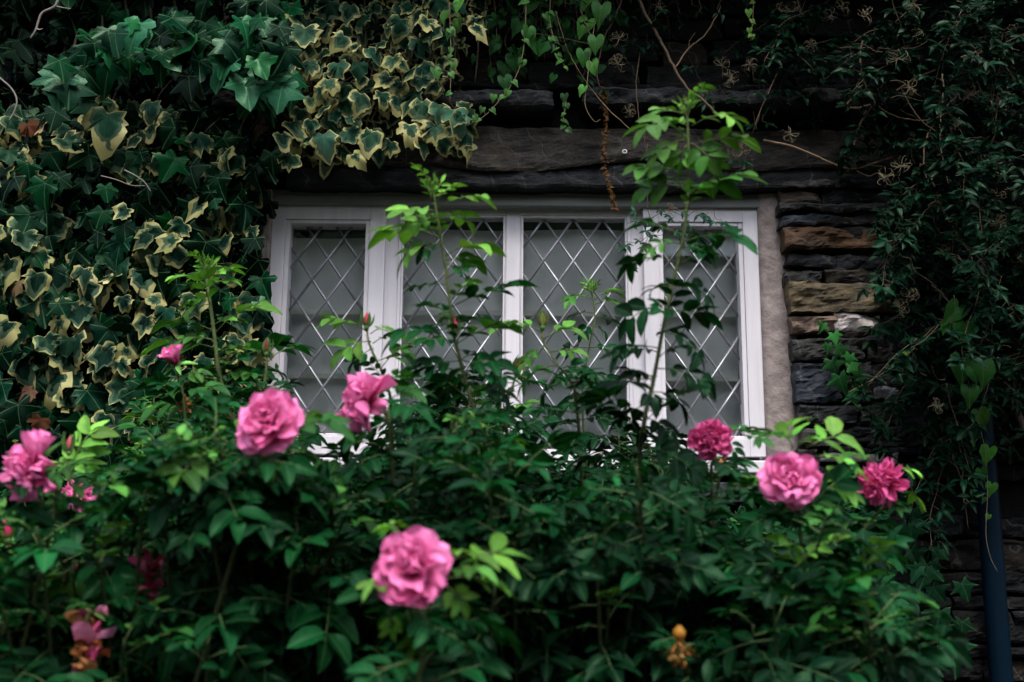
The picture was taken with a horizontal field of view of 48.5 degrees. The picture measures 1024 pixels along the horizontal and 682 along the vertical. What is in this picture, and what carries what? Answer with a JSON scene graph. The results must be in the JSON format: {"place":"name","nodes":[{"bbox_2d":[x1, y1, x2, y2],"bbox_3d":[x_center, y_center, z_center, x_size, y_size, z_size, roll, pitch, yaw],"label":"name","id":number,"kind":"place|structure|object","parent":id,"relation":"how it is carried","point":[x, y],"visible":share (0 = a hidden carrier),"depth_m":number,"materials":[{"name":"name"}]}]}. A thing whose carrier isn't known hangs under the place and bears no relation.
{"place":"outdoors","nodes":[
{"label":"outdoors","id":0,"kind":"place"},
{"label":"ground","id":1,"kind":"structure","parent":0,"visible":0},
{"bbox_2d":[0,519,78,589],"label":"rose cane","id":2,"kind":"object","parent":1,"relation":"on","point":[7,534],"visible":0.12,"depth_m":1.87,"materials":[{"name":"pink plant"}]},
{"bbox_2d":[25,559,99,647],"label":"rose cane","id":3,"kind":"object","parent":1,"relation":"on","point":[66,586],"visible":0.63,"depth_m":1.71,"materials":[{"name":"green plant"}]},
{"bbox_2d":[0,429,140,681],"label":"rose cane","id":4,"kind":"object","parent":1,"relation":"on","point":[25,474],"visible":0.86,"depth_m":1.58,"materials":[{"name":"green plant"}]},
{"bbox_2d":[14,415,132,568],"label":"rose cane","id":5,"kind":"object","parent":1,"relation":"on","point":[73,446],"visible":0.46,"depth_m":2.01,"materials":[{"name":"green plant"}]},
{"bbox_2d":[52,475,103,574],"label":"rose cane","id":6,"kind":"object","parent":1,"relation":"on","point":[87,493],"visible":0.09,"depth_m":2.38,"materials":[{"name":"pink plant"}]},
{"bbox_2d":[0,381,250,681],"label":"rose bush","id":7,"kind":"object","parent":1,"relation":"on","point":[133,651],"visible":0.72,"depth_m":1.60,"materials":[{"name":"green plant"}]},
{"bbox_2d":[64,586,188,681],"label":"rose cane","id":8,"kind":"object","parent":1,"relation":"on","point":[85,622],"visible":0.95,"depth_m":1.54,"materials":[{"name":"pink plant"}]},
{"bbox_2d":[0,65,273,664],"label":"variegated ivy","id":9,"kind":"object","parent":1,"relation":"on","point":[56,345],"visible":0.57,"depth_m":3.46,"materials":[{"name":"green plant"}]},
{"bbox_2d":[101,175,144,185],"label":"bare twig","id":10,"kind":"object","parent":9,"relation":"on","point":[121,181],"visible":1,"depth_m":3.34,"materials":[{"name":"grey plant"}]},
{"bbox_2d":[135,344,232,572],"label":"rose cane","id":11,"kind":"object","parent":1,"relation":"on","point":[170,354],"visible":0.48,"depth_m":2.33,"materials":[{"name":"green plant"}]},
{"bbox_2d":[127,548,248,677],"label":"rose cane","id":12,"kind":"object","parent":1,"relation":"on","point":[147,569],"visible":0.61,"depth_m":1.65,"materials":[{"name":"green plant"}]},
{"bbox_2d":[173,395,236,443],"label":"rose cane","id":13,"kind":"object","parent":1,"relation":"on","point":[196,411],"visible":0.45,"depth_m":2.36,"materials":[{"name":"green plant"}]},
{"bbox_2d":[136,250,316,679],"bbox_3d":[-0.615,0.756,2.425,0.393,1.939,0.327,-7,-14,33],"label":"rose cane","id":14,"kind":"object","parent":1,"relation":"on","point":[206,272],"visible":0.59,"depth_m":2.54,"materials":[{"name":"green plant"}]},
{"bbox_2d":[125,387,355,681],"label":"rose cane","id":15,"kind":"object","parent":1,"relation":"on","point":[271,420],"visible":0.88,"depth_m":1.54,"materials":[{"name":"green plant"}]},
{"bbox_2d":[124,347,409,681],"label":"rose bush","id":16,"kind":"object","parent":1,"relation":"on","point":[285,636],"visible":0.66,"depth_m":1.57,"materials":[{"name":"green plant"}]},
{"bbox_2d":[226,337,314,455],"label":"rose cane","id":17,"kind":"object","parent":1,"relation":"on","point":[266,345],"visible":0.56,"depth_m":2.33,"materials":[{"name":"green plant"}]},
{"bbox_2d":[292,565,391,680],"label":"rose cane","id":18,"kind":"object","parent":1,"relation":"on","point":[312,658],"visible":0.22,"depth_m":1.76,"materials":[{"name":"green plant"}]},
{"bbox_2d":[314,308,438,499],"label":"rose cane","id":19,"kind":"object","parent":1,"relation":"on","point":[357,353],"visible":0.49,"depth_m":2.17,"materials":[{"name":"green plant"}]},
{"bbox_2d":[324,368,478,646],"bbox_3d":[-0.176,0.844,1.698,0.276,1.601,0.340,0,-12,0],"label":"rose cane","id":20,"kind":"object","parent":1,"relation":"on","point":[362,400],"visible":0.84,"depth_m":1.75,"materials":[{"name":"green plant"}]},
{"bbox_2d":[335,520,531,681],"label":"rose cane","id":21,"kind":"object","parent":1,"relation":"on","point":[412,566],"visible":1,"depth_m":1.32,"materials":[{"name":"green plant"}]},
{"bbox_2d":[366,163,539,660],"bbox_3d":[-0.035,0.651,1.886,0.456,1.936,0.269,8,-14,-32],"label":"rose cane","id":22,"kind":"object","parent":1,"relation":"on","point":[450,380],"visible":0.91,"depth_m":1.96,"materials":[{"name":"green plant"}]},
{"bbox_2d":[321,369,604,681],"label":"rose bush","id":23,"kind":"object","parent":1,"relation":"on","point":[446,460],"visible":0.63,"depth_m":1.58,"materials":[{"name":"green plant"}]},
{"bbox_2d":[458,355,561,679],"bbox_3d":[-0.017,0.842,2.125,0.234,1.658,0.185,7,-13,-29],"label":"rose cane","id":24,"kind":"object","parent":1,"relation":"on","point":[519,410],"visible":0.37,"depth_m":2.26,"materials":[{"name":"green plant"}]},
{"bbox_2d":[0,0,1023,681],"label":"stone wall","id":25,"kind":"structure","parent":1,"relation":"on","point":[816,250],"depth_m":3.67,"materials":[{"name":"stone"}]},
{"bbox_2d":[0,0,297,520],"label":"green ivy","id":26,"kind":"object","parent":25,"relation":"attached to","point":[74,186],"visible":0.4,"depth_m":3.52,"materials":[{"name":"green plant"}]},
{"bbox_2d":[0,77,17,120],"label":"bare twig","id":27,"kind":"object","parent":26,"relation":"attached to","point":[7,84],"visible":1,"depth_m":3.39,"materials":[{"name":"grey plant"}]},
{"bbox_2d":[124,169,150,191],"bbox_3d":[-1.099,-0.471,3.340,0.084,0.067,0.005,0,-12,0],"label":"bare twig","id":28,"kind":"object","parent":26,"relation":"attached to","point":[137,177],"visible":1,"depth_m":3.34,"materials":[{"name":"grey plant"}]},
{"bbox_2d":[30,0,307,128],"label":"glossy ivy","id":29,"kind":"object","parent":25,"relation":"attached to","point":[267,84],"visible":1,"depth_m":3.42,"materials":[{"name":"green plant"}]},
{"bbox_2d":[30,0,70,38],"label":"bare twig","id":30,"kind":"object","parent":29,"relation":"attached to","point":[45,11],"visible":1,"depth_m":3.44,"materials":[{"name":"grey plant"}]},
{"bbox_2d":[272,0,492,179],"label":"variegated ivy","id":31,"kind":"object","parent":25,"relation":"attached to","point":[443,128],"visible":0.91,"depth_m":3.55,"materials":[{"name":"green plant"}]},
{"bbox_2d":[430,0,463,95],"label":"bindweed vine","id":32,"kind":"object","parent":31,"relation":"hanging from","point":[437,71],"visible":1,"depth_m":3.50,"materials":[{"name":"green plant"}]},
{"bbox_2d":[267,190,765,475],"bbox_3d":[0.015,-0.038,3.693,1.625,0.930,0.118,0,-12,0],"label":"leaded window","id":33,"kind":"structure","parent":25,"relation":"attached to","point":[383,292],"depth_m":3.71,"materials":[{"name":"white paint"}]},
{"bbox_2d":[287,230,739,435],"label":"window panes","id":34,"kind":"structure","parent":33,"relation":"attached to","point":[311,300],"depth_m":3.78,"materials":[{"name":"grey glass"}]},
{"bbox_2d":[664,231,734,256],"bbox_3d":[0.624,-0.364,3.786,0.233,0.166,0.016,0,-12,0],"label":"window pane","id":35,"kind":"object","parent":33,"relation":"attached to","point":[727,247],"visible":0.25,"depth_m":3.78,"materials":[{"name":"clear glass"}]},
{"bbox_2d":[471,0,631,90],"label":"bindweed tangle","id":36,"kind":"object","parent":25,"relation":"attached to","point":[509,65],"visible":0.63,"depth_m":3.67,"materials":[{"name":"green plant"}]},
{"bbox_2d":[599,85,618,210],"bbox_3d":[0.307,-0.612,3.591,0.062,0.418,0.026,0,-12,0],"label":"dried vine","id":37,"kind":"object","parent":25,"relation":"attached to","point":[612,196],"visible":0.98,"depth_m":3.59,"materials":[{"name":"brown plant"}]},
{"bbox_2d":[816,319,868,407],"bbox_3d":[1.019,0.069,3.499,0.162,0.278,0.059,0,-12,0],"label":"ivy sprig","id":38,"kind":"object","parent":25,"relation":"attached to","point":[842,378],"visible":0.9,"depth_m":3.50,"materials":[{"name":"green plant"}]},
{"bbox_2d":[878,505,977,679],"bbox_3d":[1.222,0.726,3.337,0.300,0.522,0.078,0,-12,0],"label":"ivy strand","id":39,"kind":"object","parent":25,"relation":"attached to","point":[923,573],"visible":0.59,"depth_m":3.35,"materials":[{"name":"green plant"}]},
{"bbox_2d":[967,331,1013,681],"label":"drainpipe","id":40,"kind":"object","parent":25,"relation":"attached to","point":[998,640],"visible":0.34,"depth_m":3.35,"materials":[{"name":"black metal"}]},
{"bbox_2d":[488,310,627,514],"bbox_3d":[0.116,0.788,2.050,0.293,1.734,0.232,8,-14,-34],"label":"rose cane","id":41,"kind":"object","parent":1,"relation":"on","point":[585,371],"visible":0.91,"depth_m":2.17,"materials":[{"name":"green plant"}]},
{"bbox_2d":[553,275,626,431],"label":"rose cane","id":42,"kind":"object","parent":1,"relation":"on","point":[564,403],"visible":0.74,"depth_m":3.13,"materials":[{"name":"green plant"}]},
{"bbox_2d":[476,414,759,681],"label":"rose bush","id":43,"kind":"object","parent":1,"relation":"on","point":[620,613],"visible":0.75,"depth_m":1.59,"materials":[{"name":"green plant"}]},
{"bbox_2d":[567,82,766,583],"bbox_3d":[0.219,0.580,1.793,0.306,2.044,0.388,7,-13,-30],"label":"rose cane","id":44,"kind":"object","parent":1,"relation":"on","point":[601,391],"visible":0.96,"depth_m":1.87,"materials":[{"name":"green plant"}]},
{"bbox_2d":[627,625,717,681],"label":"rose cane","id":45,"kind":"object","parent":1,"relation":"on","point":[667,654],"visible":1,"depth_m":1.48,"materials":[{"name":"green plant"}]},
{"bbox_2d":[651,418,774,638],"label":"rose cane","id":46,"kind":"object","parent":1,"relation":"on","point":[710,439],"visible":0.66,"depth_m":2.00,"materials":[{"name":"green plant"}]},
{"bbox_2d":[683,456,758,531],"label":"rose cane","id":47,"kind":"object","parent":1,"relation":"on","point":[743,462],"visible":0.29,"depth_m":2.09,"materials":[{"name":"green plant"}]},
{"bbox_2d":[477,0,1023,563],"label":"clematis","id":48,"kind":"object","parent":1,"relation":"on","point":[977,260],"visible":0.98,"depth_m":3.43,"materials":[{"name":"green plant"}]},
{"bbox_2d":[472,0,534,123],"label":"bindweed vine","id":49,"kind":"object","parent":48,"relation":"attached to","point":[529,32],"visible":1,"depth_m":3.51,"materials":[{"name":"green plant"}]},
{"bbox_2d":[542,0,567,69],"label":"bindweed vine","id":50,"kind":"object","parent":48,"relation":"attached to","point":[546,16],"visible":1,"depth_m":3.56,"materials":[{"name":"green plant"}]},
{"bbox_2d":[521,0,610,121],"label":"bindweed vine","id":51,"kind":"object","parent":48,"relation":"attached to","point":[601,12],"visible":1,"depth_m":3.56,"materials":[{"name":"green plant"}]},
{"bbox_2d":[560,93,572,133],"bbox_3d":[0.171,-0.714,3.563,0.042,0.137,0.016,0,-12,0],"label":"bindweed vine","id":52,"kind":"object","parent":51,"relation":"attached to","point":[563,97],"visible":1,"depth_m":3.56,"materials":[{"name":"green plant"}]},
{"bbox_2d":[617,136,728,272],"bbox_3d":[0.500,-0.430,3.527,0.354,0.458,0.042,0,-12,0],"label":"clematis sprig","id":53,"kind":"object","parent":48,"relation":"attached to","point":[704,216],"visible":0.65,"depth_m":3.50,"materials":[{"name":"green plant"}]},
{"bbox_2d":[745,0,755,40],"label":"bindweed vine","id":54,"kind":"object","parent":48,"relation":"hanging from","point":[752,20],"visible":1,"depth_m":3.57,"materials":[{"name":"green plant"}]},
{"bbox_2d":[850,331,935,391],"bbox_3d":[1.171,0.036,3.395,0.335,0.236,0.018,0,-12,0],"label":"bindweed vine","id":55,"kind":"object","parent":48,"relation":"attached to","point":[905,352],"visible":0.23,"depth_m":3.39,"materials":[{"name":"green plant"}]},
{"bbox_2d":[941,295,995,410],"bbox_3d":[1.285,0.031,3.197,0.141,0.341,0.049,-1,-12,6],"label":"bindweed vine","id":56,"kind":"object","parent":48,"relation":"attached to","point":[974,372],"visible":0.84,"depth_m":3.19,"materials":[{"name":"green plant"}]},
{"bbox_2d":[971,406,997,571],"bbox_3d":[1.374,0.427,3.318,0.091,0.481,0.033,0,-12,0],"label":"bindweed vine","id":57,"kind":"object","parent":48,"relation":"hanging from","point":[987,454],"visible":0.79,"depth_m":3.34,"materials":[{"name":"green plant"}]},
{"bbox_2d":[724,416,880,662],"bbox_3d":[0.451,0.885,1.677,0.274,1.550,0.362,0,-12,0],"label":"rose cane","id":58,"kind":"object","parent":1,"relation":"on","point":[795,483],"visible":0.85,"depth_m":1.69,"materials":[{"name":"green plant"}]},
{"bbox_2d":[669,479,972,681],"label":"rose bush","id":59,"kind":"object","parent":1,"relation":"on","point":[791,652],"visible":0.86,"depth_m":1.58,"materials":[{"name":"green plant"}]},
{"bbox_2d":[723,486,899,552],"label":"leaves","id":60,"kind":"object","parent":59,"relation":"attached to","point":[868,509],"visible":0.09,"depth_m":3.37,"materials":[{"name":"green plant"}]},
{"bbox_2d":[786,452,925,655],"bbox_3d":[0.626,0.904,1.862,0.400,1.442,0.262,0,-12,0],"label":"rose cane","id":61,"kind":"object","parent":1,"relation":"on","point":[883,485],"visible":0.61,"depth_m":1.94,"materials":[{"name":"green plant"}]}
]}

